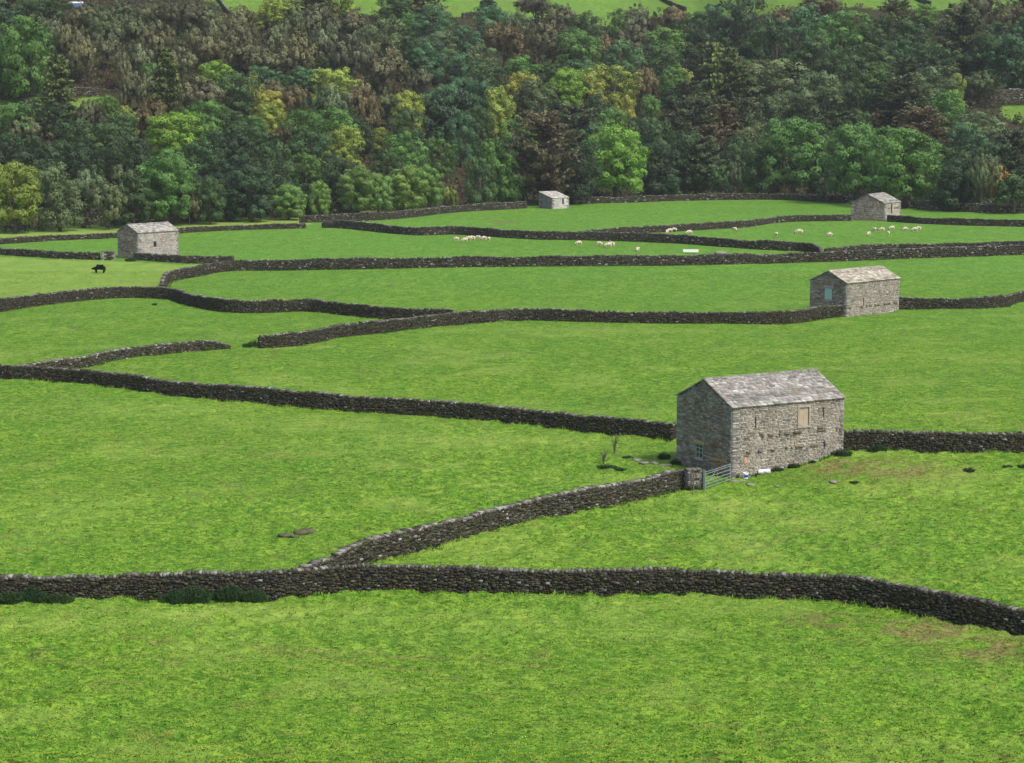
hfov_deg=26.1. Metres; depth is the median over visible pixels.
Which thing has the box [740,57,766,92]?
broadleaf tree
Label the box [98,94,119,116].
broadleaf tree
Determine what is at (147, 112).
birch tree
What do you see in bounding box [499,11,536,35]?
broadleaf tree
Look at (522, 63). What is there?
broadleaf tree
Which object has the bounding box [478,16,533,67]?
birch tree
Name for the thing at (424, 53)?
broadleaf tree
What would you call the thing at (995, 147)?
broadleaf tree
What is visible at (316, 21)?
birch tree
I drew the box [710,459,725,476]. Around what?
blocked doorway
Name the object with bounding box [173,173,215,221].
broadleaf tree
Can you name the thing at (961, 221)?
dry stone wall
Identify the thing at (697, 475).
stone pier
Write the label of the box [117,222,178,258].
stone barn
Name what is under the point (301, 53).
birch tree
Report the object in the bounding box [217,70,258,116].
broadleaf tree
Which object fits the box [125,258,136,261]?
nettle clump
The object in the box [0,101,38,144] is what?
broadleaf tree
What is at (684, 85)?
broadleaf tree
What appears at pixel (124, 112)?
broadleaf tree
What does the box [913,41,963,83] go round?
broadleaf tree
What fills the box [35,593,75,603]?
nettle clump
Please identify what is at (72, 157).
broadleaf tree
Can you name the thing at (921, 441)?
dry stone wall
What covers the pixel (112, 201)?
birch tree
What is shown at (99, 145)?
broadleaf tree
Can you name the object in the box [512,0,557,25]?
birch tree
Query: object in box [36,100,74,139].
broadleaf tree
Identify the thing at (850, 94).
broadleaf tree
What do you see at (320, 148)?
broadleaf tree
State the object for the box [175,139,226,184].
broadleaf tree
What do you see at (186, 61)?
birch tree
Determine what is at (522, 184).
broadleaf tree
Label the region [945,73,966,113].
broadleaf tree
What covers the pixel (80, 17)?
birch tree
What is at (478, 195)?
broadleaf tree
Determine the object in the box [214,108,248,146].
broadleaf tree
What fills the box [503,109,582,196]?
broadleaf tree
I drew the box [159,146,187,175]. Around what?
broadleaf tree
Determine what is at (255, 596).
nettle clump
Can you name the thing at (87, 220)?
undergrowth
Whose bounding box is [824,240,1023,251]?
dry stone wall
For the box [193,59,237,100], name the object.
broadleaf tree
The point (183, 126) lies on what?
broadleaf tree
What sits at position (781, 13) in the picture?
birch tree
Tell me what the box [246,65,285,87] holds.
broadleaf tree
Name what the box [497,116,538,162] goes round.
broadleaf tree
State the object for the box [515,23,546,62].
birch tree
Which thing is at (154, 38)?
birch tree
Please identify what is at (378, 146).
broadleaf tree
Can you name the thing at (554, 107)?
broadleaf tree
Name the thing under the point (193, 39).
birch tree
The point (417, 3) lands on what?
broadleaf tree
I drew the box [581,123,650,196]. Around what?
broadleaf tree
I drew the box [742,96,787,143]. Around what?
broadleaf tree
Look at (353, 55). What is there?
birch tree
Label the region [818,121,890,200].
broadleaf tree
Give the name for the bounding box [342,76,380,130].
birch tree
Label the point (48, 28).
broadleaf tree
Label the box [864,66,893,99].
broadleaf tree
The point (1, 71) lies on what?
broadleaf tree
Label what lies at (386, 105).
birch tree
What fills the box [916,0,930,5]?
dry stone wall
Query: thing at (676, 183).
broadleaf tree
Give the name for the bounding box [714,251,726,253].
flat stone
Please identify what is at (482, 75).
broadleaf tree
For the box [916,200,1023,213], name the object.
dry stone wall
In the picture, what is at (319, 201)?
broadleaf tree
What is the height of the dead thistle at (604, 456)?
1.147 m
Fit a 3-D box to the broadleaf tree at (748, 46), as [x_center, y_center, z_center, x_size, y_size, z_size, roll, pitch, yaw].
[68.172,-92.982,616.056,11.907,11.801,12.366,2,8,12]
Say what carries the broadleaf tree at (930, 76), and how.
on the ground at (312, 240)
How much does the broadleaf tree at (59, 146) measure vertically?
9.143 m
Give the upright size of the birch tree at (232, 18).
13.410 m
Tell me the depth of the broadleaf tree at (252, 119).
464.33 m
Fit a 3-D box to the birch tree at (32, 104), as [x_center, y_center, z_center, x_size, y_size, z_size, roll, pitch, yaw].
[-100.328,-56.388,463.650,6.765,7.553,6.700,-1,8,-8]
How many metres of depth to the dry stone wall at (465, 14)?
646.43 m
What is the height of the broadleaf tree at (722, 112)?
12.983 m
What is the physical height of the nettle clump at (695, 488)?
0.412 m
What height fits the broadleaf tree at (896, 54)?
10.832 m
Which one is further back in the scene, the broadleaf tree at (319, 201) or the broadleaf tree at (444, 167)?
the broadleaf tree at (444, 167)
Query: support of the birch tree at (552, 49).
on the ground at (312, 240)
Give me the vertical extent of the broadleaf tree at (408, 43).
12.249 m
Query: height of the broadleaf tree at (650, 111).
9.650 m
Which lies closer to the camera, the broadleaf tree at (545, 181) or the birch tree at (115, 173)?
the birch tree at (115, 173)
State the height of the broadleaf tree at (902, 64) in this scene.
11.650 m
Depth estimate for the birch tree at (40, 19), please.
530.15 m
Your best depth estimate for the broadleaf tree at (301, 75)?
514.42 m
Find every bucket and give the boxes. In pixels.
[743,472,747,478]
[764,469,770,473]
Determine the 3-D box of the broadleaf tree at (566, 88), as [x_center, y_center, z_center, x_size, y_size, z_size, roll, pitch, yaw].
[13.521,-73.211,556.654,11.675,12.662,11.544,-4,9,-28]
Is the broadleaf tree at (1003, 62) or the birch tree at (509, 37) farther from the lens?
the birch tree at (509, 37)
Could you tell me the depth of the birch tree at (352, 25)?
579.79 m
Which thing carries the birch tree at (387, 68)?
on the ground at (312, 240)
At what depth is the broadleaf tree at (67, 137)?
436.19 m
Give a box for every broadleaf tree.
[0,0,41,23]
[0,6,25,37]
[0,14,55,104]
[0,52,12,93]
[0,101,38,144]
[0,131,31,177]
[0,160,42,233]
[10,135,61,191]
[25,0,76,26]
[27,25,64,65]
[27,175,55,207]
[35,161,86,230]
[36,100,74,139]
[39,139,78,179]
[53,117,97,156]
[54,139,105,203]
[74,121,131,187]
[95,112,141,157]
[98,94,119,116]
[103,132,152,192]
[107,173,155,224]
[111,105,139,141]
[135,149,201,221]
[140,62,160,86]
[141,110,206,161]
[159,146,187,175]
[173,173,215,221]
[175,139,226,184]
[182,99,233,139]
[186,120,228,172]
[192,175,228,224]
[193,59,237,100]
[203,126,255,176]
[206,153,261,201]
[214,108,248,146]
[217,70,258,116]
[217,173,249,221]
[226,164,275,221]
[230,122,280,164]
[235,114,268,146]
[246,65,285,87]
[250,157,300,212]
[252,90,286,122]
[253,0,294,28]
[256,101,287,139]
[258,141,300,185]
[272,183,307,219]
[278,108,327,160]
[281,65,317,97]
[285,0,341,20]
[286,129,334,180]
[286,152,324,193]
[294,183,316,215]
[299,56,333,82]
[307,179,331,214]
[309,67,349,102]
[312,106,359,151]
[316,153,358,207]
[317,150,338,187]
[321,67,359,114]
[324,0,358,19]
[326,123,365,172]
[336,165,383,212]
[348,117,377,157]
[363,17,410,70]
[364,173,393,211]
[366,70,386,94]
[367,127,392,153]
[367,148,405,194]
[376,0,416,31]
[382,130,430,179]
[386,164,432,208]
[387,108,431,160]
[388,90,426,134]
[393,33,420,78]
[393,179,424,209]
[395,11,415,38]
[398,0,453,29]
[404,41,449,84]
[407,4,454,49]
[409,163,444,207]
[417,81,462,145]
[418,29,459,69]
[421,87,477,144]
[425,136,457,179]
[443,52,478,83]
[446,77,479,115]
[446,112,479,167]
[449,24,485,62]
[460,61,505,110]
[460,102,494,157]
[461,156,497,203]
[464,80,499,133]
[465,43,499,77]
[470,137,518,201]
[473,4,511,48]
[480,85,518,143]
[495,133,536,194]
[495,159,524,201]
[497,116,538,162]
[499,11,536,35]
[502,54,543,89]
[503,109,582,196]
[504,71,540,114]
[512,77,557,128]
[534,60,564,95]
[535,99,578,142]
[542,102,602,173]
[544,66,588,108]
[550,141,603,203]
[552,28,604,79]
[563,59,611,86]
[568,10,609,53]
[571,123,611,174]
[574,66,606,105]
[580,93,613,125]
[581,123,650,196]
[582,72,606,108]
[593,63,641,110]
[593,106,630,143]
[600,38,645,90]
[607,7,626,35]
[613,94,636,129]
[624,116,655,160]
[628,43,682,94]
[630,141,682,194]
[632,25,688,74]
[638,94,661,125]
[638,119,681,176]
[654,66,689,105]
[656,165,682,194]
[659,130,716,194]
[662,95,723,144]
[663,80,705,116]
[670,10,716,59]
[673,133,725,193]
[680,68,692,86]
[683,43,713,79]
[688,124,731,171]
[690,91,726,129]
[692,3,730,45]
[698,103,740,151]
[705,0,767,62]
[713,34,736,61]
[715,134,756,190]
[723,96,761,145]
[734,122,771,170]
[736,28,772,64]
[736,58,814,116]
[739,165,758,193]
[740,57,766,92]
[741,144,781,193]
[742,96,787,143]
[751,116,831,193]
[752,16,800,78]
[769,90,808,133]
[773,52,814,99]
[786,2,828,57]
[791,33,846,90]
[794,70,847,130]
[805,110,859,147]
[805,160,832,194]
[806,9,876,63]
[812,134,840,172]
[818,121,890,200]
[831,61,863,107]
[836,42,896,94]
[838,81,877,124]
[838,108,876,129]
[851,29,883,65]
[862,13,915,63]
[862,127,944,207]
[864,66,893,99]
[864,72,934,131]
[873,0,922,40]
[874,125,903,141]
[880,39,916,75]
[887,57,925,96]
[891,105,955,149]
[895,65,961,112]
[896,22,936,62]
[906,3,941,28]
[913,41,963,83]
[920,139,949,178]
[925,88,968,137]
[925,146,972,196]
[925,157,979,209]
[927,3,1000,83]
[933,3,974,48]
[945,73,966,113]
[945,122,994,176]
[949,111,1007,147]
[961,137,1011,199]
[962,32,1008,90]
[978,33,1023,89]
[979,20,1012,52]
[982,185,997,203]
[983,129,1023,179]
[1005,0,1023,17]
[1011,14,1023,55]
[1012,42,1023,88]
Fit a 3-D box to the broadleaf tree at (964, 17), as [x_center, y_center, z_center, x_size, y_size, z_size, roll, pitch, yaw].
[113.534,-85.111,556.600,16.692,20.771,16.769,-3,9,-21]
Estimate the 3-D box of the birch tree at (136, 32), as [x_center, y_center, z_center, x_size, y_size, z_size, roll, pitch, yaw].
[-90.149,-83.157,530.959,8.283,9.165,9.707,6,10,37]
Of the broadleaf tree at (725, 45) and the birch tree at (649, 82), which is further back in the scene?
the broadleaf tree at (725, 45)
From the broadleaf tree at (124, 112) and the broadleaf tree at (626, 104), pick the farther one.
the broadleaf tree at (626, 104)
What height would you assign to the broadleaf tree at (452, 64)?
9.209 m
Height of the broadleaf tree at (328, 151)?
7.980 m
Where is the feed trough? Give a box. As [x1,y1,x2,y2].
[683,249,698,253]
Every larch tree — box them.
[32,53,85,135]
[145,45,188,129]
[688,41,737,126]
[719,46,743,115]
[728,64,765,129]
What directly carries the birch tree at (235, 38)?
on the ground at (312, 240)
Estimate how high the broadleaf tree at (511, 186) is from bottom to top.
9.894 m
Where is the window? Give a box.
[693,439,704,460]
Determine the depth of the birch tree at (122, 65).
498.29 m
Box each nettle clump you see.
[0,590,32,604]
[16,585,47,603]
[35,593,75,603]
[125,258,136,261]
[155,589,191,604]
[172,584,212,603]
[212,584,244,602]
[238,589,269,602]
[596,464,616,468]
[605,467,625,470]
[657,451,670,459]
[670,458,680,464]
[686,485,700,489]
[771,465,783,471]
[788,462,801,467]
[831,449,852,455]
[865,444,887,452]
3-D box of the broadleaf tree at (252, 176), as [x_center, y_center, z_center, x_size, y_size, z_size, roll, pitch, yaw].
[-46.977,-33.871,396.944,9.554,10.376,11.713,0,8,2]
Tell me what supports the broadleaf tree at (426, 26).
on the ground at (312, 240)
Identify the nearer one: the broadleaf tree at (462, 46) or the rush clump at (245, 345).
the rush clump at (245, 345)
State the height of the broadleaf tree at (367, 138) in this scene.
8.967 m
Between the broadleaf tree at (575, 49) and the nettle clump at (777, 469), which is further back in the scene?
the broadleaf tree at (575, 49)
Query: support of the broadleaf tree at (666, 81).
on the ground at (312, 240)
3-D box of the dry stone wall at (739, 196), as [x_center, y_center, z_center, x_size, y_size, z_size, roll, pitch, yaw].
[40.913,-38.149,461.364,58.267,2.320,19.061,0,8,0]
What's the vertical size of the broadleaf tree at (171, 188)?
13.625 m
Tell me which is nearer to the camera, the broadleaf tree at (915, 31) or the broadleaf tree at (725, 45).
the broadleaf tree at (915, 31)
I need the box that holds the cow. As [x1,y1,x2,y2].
[91,264,105,272]
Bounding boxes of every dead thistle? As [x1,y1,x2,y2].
[600,449,607,463]
[611,434,619,453]
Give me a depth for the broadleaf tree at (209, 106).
462.34 m
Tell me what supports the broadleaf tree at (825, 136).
on the ground at (312, 240)
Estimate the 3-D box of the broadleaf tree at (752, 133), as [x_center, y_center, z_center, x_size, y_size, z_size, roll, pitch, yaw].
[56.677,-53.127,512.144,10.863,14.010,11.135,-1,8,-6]
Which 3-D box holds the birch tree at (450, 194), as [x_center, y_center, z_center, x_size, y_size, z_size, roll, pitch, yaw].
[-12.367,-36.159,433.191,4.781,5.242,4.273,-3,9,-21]
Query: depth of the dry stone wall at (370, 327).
238.04 m
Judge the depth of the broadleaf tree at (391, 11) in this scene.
608.23 m
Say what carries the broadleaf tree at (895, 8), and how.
on the ground at (312, 240)
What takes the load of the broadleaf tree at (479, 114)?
on the ground at (312, 240)
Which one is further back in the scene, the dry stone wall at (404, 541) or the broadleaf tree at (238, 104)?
the broadleaf tree at (238, 104)
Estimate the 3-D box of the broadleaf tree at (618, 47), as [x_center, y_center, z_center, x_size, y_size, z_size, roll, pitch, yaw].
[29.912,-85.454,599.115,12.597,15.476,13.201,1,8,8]
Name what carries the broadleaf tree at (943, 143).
on the ground at (312, 240)
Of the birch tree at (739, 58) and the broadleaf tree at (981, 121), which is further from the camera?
the birch tree at (739, 58)
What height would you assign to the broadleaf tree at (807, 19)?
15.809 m
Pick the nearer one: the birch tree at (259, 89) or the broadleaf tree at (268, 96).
the broadleaf tree at (268, 96)
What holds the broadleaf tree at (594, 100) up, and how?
on the ground at (312, 240)
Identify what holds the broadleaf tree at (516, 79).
on the ground at (312, 240)
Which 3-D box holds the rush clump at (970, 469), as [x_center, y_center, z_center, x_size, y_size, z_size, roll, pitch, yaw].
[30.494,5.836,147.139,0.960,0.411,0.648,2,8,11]
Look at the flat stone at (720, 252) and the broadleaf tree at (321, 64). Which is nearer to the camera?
the flat stone at (720, 252)
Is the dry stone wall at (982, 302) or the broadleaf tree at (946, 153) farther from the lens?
the broadleaf tree at (946, 153)
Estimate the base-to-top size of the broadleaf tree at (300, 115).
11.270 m
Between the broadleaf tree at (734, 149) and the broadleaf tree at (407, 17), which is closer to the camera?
the broadleaf tree at (734, 149)
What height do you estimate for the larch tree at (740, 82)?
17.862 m
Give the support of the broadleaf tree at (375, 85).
on the ground at (312, 240)
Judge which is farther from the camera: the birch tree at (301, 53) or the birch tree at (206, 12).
the birch tree at (206, 12)
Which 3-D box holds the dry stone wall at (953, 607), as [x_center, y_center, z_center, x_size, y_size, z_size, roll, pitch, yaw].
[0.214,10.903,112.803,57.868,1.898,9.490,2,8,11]
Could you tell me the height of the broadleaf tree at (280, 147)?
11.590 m
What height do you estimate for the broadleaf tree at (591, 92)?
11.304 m
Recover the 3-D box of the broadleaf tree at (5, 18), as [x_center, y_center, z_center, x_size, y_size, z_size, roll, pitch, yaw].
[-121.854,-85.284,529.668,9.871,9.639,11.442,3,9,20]
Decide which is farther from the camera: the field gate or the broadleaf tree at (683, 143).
the broadleaf tree at (683, 143)
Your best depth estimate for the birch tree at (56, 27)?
528.27 m
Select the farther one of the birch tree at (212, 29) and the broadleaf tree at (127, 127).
the birch tree at (212, 29)
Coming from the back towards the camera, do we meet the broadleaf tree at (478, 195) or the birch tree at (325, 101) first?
the birch tree at (325, 101)
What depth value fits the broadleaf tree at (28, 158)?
410.25 m
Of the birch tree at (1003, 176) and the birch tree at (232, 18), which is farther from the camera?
the birch tree at (232, 18)
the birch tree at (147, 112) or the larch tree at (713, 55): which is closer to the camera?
the birch tree at (147, 112)
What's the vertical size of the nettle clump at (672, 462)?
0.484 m
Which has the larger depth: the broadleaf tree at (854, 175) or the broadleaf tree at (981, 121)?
the broadleaf tree at (981, 121)
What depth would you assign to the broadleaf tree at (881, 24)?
575.37 m
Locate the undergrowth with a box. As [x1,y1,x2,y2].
[0,0,1023,231]
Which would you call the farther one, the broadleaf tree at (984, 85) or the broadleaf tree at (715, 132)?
the broadleaf tree at (984, 85)
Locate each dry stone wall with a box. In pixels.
[0,87,98,99]
[0,223,305,243]
[0,248,100,259]
[0,286,452,319]
[0,364,676,440]
[0,562,1023,636]
[21,340,230,368]
[133,252,233,263]
[159,244,1023,286]
[216,0,268,17]
[258,305,842,347]
[297,468,702,568]
[299,201,526,222]
[322,220,822,251]
[461,11,504,18]
[569,193,853,203]
[578,214,851,232]
[660,0,686,10]
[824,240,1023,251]
[843,429,1023,453]
[886,215,1023,226]
[899,291,1023,309]
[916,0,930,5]
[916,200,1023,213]
[961,88,1023,102]
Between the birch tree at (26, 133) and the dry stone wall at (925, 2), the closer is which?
the birch tree at (26, 133)
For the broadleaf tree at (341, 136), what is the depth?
463.12 m
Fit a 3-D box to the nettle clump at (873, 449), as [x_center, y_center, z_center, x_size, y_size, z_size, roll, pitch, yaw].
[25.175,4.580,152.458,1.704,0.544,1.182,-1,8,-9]
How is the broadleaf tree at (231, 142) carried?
on the ground at (312, 240)
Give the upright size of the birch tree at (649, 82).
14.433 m
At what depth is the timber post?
143.25 m
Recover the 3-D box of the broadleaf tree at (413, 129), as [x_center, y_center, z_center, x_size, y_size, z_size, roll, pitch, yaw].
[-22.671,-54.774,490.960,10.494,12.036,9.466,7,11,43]
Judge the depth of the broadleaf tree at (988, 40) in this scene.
548.20 m
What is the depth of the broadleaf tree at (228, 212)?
397.19 m
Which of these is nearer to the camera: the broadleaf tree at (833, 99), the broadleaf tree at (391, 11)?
the broadleaf tree at (833, 99)
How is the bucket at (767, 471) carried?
on the ground at (312, 240)
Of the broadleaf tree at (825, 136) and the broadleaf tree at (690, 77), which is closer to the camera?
the broadleaf tree at (825, 136)
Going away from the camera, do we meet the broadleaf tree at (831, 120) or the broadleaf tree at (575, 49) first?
the broadleaf tree at (831, 120)
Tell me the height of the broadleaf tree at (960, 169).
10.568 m
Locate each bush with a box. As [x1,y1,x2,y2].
[477,0,497,11]
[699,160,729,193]
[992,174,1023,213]
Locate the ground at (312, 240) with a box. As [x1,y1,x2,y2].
[0,0,1023,762]
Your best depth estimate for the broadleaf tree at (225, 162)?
420.32 m
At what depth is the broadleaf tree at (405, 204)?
425.47 m
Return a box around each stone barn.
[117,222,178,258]
[675,368,845,478]
[809,265,900,316]
[851,192,901,220]
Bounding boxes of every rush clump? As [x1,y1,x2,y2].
[242,342,252,347]
[249,339,257,346]
[962,466,975,472]
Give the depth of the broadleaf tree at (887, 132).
488.03 m
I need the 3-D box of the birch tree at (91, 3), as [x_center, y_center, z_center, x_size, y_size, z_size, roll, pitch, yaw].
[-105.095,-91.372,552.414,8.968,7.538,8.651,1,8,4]
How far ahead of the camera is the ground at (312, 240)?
144.16 m
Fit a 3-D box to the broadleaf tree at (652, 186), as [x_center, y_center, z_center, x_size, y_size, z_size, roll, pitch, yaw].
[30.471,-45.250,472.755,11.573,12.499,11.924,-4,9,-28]
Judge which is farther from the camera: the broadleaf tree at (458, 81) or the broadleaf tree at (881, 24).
the broadleaf tree at (881, 24)
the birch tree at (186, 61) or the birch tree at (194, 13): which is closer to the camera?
the birch tree at (186, 61)
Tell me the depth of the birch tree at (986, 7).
602.78 m
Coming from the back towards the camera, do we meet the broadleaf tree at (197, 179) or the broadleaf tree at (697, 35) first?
the broadleaf tree at (697, 35)
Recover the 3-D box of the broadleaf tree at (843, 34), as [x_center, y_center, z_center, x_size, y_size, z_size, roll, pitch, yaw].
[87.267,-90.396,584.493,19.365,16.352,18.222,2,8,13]
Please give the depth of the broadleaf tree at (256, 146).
445.74 m
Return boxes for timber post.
[690,470,691,489]
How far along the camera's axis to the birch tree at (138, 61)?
499.15 m
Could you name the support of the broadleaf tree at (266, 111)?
on the ground at (312, 240)
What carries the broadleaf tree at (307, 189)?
on the ground at (312, 240)
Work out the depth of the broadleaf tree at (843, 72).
542.12 m
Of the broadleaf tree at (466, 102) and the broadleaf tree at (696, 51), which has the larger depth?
the broadleaf tree at (696, 51)
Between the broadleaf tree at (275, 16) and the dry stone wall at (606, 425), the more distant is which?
the broadleaf tree at (275, 16)
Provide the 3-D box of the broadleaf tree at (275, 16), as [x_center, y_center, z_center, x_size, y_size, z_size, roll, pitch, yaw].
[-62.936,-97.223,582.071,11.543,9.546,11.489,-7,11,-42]
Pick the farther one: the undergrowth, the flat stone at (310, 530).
the undergrowth
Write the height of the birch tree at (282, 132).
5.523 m
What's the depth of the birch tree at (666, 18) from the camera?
664.66 m
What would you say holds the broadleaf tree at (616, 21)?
on the ground at (312, 240)
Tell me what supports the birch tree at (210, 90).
on the ground at (312, 240)
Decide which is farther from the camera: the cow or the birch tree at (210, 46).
the birch tree at (210, 46)
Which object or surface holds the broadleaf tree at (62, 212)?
on the ground at (312, 240)
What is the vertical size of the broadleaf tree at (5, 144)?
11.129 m
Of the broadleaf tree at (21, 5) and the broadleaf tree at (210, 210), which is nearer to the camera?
the broadleaf tree at (210, 210)
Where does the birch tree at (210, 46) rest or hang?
on the ground at (312, 240)
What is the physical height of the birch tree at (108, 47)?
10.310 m
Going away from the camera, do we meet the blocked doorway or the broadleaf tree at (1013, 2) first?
the blocked doorway
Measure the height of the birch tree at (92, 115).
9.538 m
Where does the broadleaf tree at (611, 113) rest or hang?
on the ground at (312, 240)
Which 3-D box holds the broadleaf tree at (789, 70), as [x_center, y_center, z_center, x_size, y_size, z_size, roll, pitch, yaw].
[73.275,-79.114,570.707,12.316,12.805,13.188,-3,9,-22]
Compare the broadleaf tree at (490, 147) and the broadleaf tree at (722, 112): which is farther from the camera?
the broadleaf tree at (722, 112)
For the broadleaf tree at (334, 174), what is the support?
on the ground at (312, 240)
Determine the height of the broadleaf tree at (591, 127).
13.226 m
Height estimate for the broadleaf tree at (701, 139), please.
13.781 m
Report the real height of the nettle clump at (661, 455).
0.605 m
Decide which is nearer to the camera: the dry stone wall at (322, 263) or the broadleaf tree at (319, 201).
the dry stone wall at (322, 263)
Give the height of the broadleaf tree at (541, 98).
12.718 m
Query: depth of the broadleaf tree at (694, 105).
534.83 m
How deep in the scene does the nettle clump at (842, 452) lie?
151.47 m
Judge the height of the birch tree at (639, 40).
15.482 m
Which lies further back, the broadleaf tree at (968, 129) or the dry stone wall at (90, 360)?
the broadleaf tree at (968, 129)
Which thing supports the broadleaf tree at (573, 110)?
on the ground at (312, 240)
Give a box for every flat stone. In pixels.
[278,533,291,537]
[293,529,306,534]
[302,528,315,534]
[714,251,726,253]
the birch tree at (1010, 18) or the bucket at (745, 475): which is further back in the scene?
the birch tree at (1010, 18)
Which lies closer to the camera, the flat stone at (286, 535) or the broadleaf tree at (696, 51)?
the flat stone at (286, 535)
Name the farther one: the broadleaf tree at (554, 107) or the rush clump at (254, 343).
the broadleaf tree at (554, 107)
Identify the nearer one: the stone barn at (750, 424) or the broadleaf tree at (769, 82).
the stone barn at (750, 424)
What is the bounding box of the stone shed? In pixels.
[538,191,568,208]
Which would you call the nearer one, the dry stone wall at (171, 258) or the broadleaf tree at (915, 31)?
the dry stone wall at (171, 258)
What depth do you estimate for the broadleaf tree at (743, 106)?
542.47 m
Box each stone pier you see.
[101,251,114,259]
[684,467,701,488]
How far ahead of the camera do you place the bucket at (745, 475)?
147.47 m
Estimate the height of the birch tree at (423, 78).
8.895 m
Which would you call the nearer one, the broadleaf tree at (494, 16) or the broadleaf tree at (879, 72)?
the broadleaf tree at (879, 72)
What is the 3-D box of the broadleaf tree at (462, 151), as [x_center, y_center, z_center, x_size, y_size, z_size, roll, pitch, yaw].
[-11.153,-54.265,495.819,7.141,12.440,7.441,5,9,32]
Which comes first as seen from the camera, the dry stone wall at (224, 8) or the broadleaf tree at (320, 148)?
the broadleaf tree at (320, 148)
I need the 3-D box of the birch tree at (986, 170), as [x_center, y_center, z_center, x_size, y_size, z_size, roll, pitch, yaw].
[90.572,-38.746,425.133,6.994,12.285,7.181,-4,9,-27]
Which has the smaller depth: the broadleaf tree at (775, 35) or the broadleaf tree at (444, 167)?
the broadleaf tree at (444, 167)
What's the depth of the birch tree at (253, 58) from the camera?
529.92 m
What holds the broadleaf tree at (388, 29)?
on the ground at (312, 240)
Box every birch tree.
[6,113,41,150]
[17,10,48,33]
[21,97,45,121]
[43,14,69,40]
[52,19,90,73]
[64,4,97,28]
[69,35,101,84]
[70,99,107,133]
[71,165,108,218]
[75,1,106,26]
[80,4,128,44]
[85,178,129,228]
[91,25,122,69]
[102,11,137,46]
[104,163,139,195]
[107,0,136,21]
[110,44,134,80]
[119,17,151,44]
[119,68,143,108]
[121,40,153,79]
[129,1,165,25]
[133,93,168,135]
[134,19,177,60]
[134,73,157,107]
[150,1,190,32]
[168,45,197,83]
[174,0,212,27]
[175,74,224,112]
[178,22,204,55]
[178,175,201,224]
[189,33,236,70]
[190,5,223,28]
[196,16,228,55]
[215,4,259,41]
[221,21,257,69]
[231,38,271,71]
[240,71,266,114]
[258,41,292,72]
[261,23,288,53]
[262,78,285,101]
[272,121,296,146]
[275,27,323,73]
[276,1,315,43]
[280,83,312,124]
[296,3,339,37]
[300,80,353,137]
[305,25,339,68]
[327,31,373,77]
[335,7,377,37]
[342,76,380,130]
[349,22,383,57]
[358,36,410,89]
[373,86,401,130]
[404,66,433,98]
[441,185,459,204]
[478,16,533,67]
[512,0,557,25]
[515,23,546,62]
[524,14,577,69]
[543,3,575,30]
[587,34,621,66]
[613,23,656,65]
[619,3,657,35]
[627,62,659,116]
[649,3,688,36]
[718,47,745,78]
[722,161,746,192]
[767,4,804,36]
[795,0,842,15]
[952,0,1002,34]
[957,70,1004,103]
[963,148,1000,203]
[983,1,1023,36]
[984,164,1010,197]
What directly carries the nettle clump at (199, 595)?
on the ground at (312, 240)
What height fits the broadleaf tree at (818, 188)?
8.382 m
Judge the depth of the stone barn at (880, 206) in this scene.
403.33 m
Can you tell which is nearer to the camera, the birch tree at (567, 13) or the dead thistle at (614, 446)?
the dead thistle at (614, 446)
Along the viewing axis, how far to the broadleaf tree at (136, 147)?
419.83 m
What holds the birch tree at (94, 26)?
on the ground at (312, 240)
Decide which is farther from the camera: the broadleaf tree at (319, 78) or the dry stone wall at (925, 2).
the dry stone wall at (925, 2)
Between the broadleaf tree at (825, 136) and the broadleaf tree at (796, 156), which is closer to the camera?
the broadleaf tree at (796, 156)
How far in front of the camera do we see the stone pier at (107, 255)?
317.08 m
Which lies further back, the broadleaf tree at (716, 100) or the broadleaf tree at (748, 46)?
the broadleaf tree at (748, 46)
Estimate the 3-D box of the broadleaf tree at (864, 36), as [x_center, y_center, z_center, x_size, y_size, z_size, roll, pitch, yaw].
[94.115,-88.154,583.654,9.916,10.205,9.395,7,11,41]
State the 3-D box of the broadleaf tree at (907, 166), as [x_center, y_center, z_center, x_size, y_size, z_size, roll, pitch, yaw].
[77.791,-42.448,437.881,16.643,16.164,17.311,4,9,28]
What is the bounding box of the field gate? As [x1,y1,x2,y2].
[703,464,730,490]
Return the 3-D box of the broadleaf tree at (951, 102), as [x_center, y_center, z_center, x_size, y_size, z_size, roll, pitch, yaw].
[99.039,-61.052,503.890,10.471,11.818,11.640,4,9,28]
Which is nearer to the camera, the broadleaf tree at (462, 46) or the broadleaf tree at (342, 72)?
the broadleaf tree at (342, 72)
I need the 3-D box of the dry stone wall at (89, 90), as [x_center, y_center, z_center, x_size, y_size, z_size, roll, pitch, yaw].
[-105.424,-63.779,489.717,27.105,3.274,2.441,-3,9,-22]
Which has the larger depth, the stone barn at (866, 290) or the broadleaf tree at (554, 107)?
the broadleaf tree at (554, 107)
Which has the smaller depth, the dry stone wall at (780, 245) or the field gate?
the field gate
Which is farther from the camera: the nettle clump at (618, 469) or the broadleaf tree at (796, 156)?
the broadleaf tree at (796, 156)
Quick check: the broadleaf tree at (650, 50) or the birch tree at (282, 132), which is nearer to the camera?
the birch tree at (282, 132)
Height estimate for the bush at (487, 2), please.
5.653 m
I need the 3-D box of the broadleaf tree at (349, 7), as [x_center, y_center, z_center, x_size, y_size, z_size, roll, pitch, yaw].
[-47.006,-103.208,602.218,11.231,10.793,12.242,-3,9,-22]

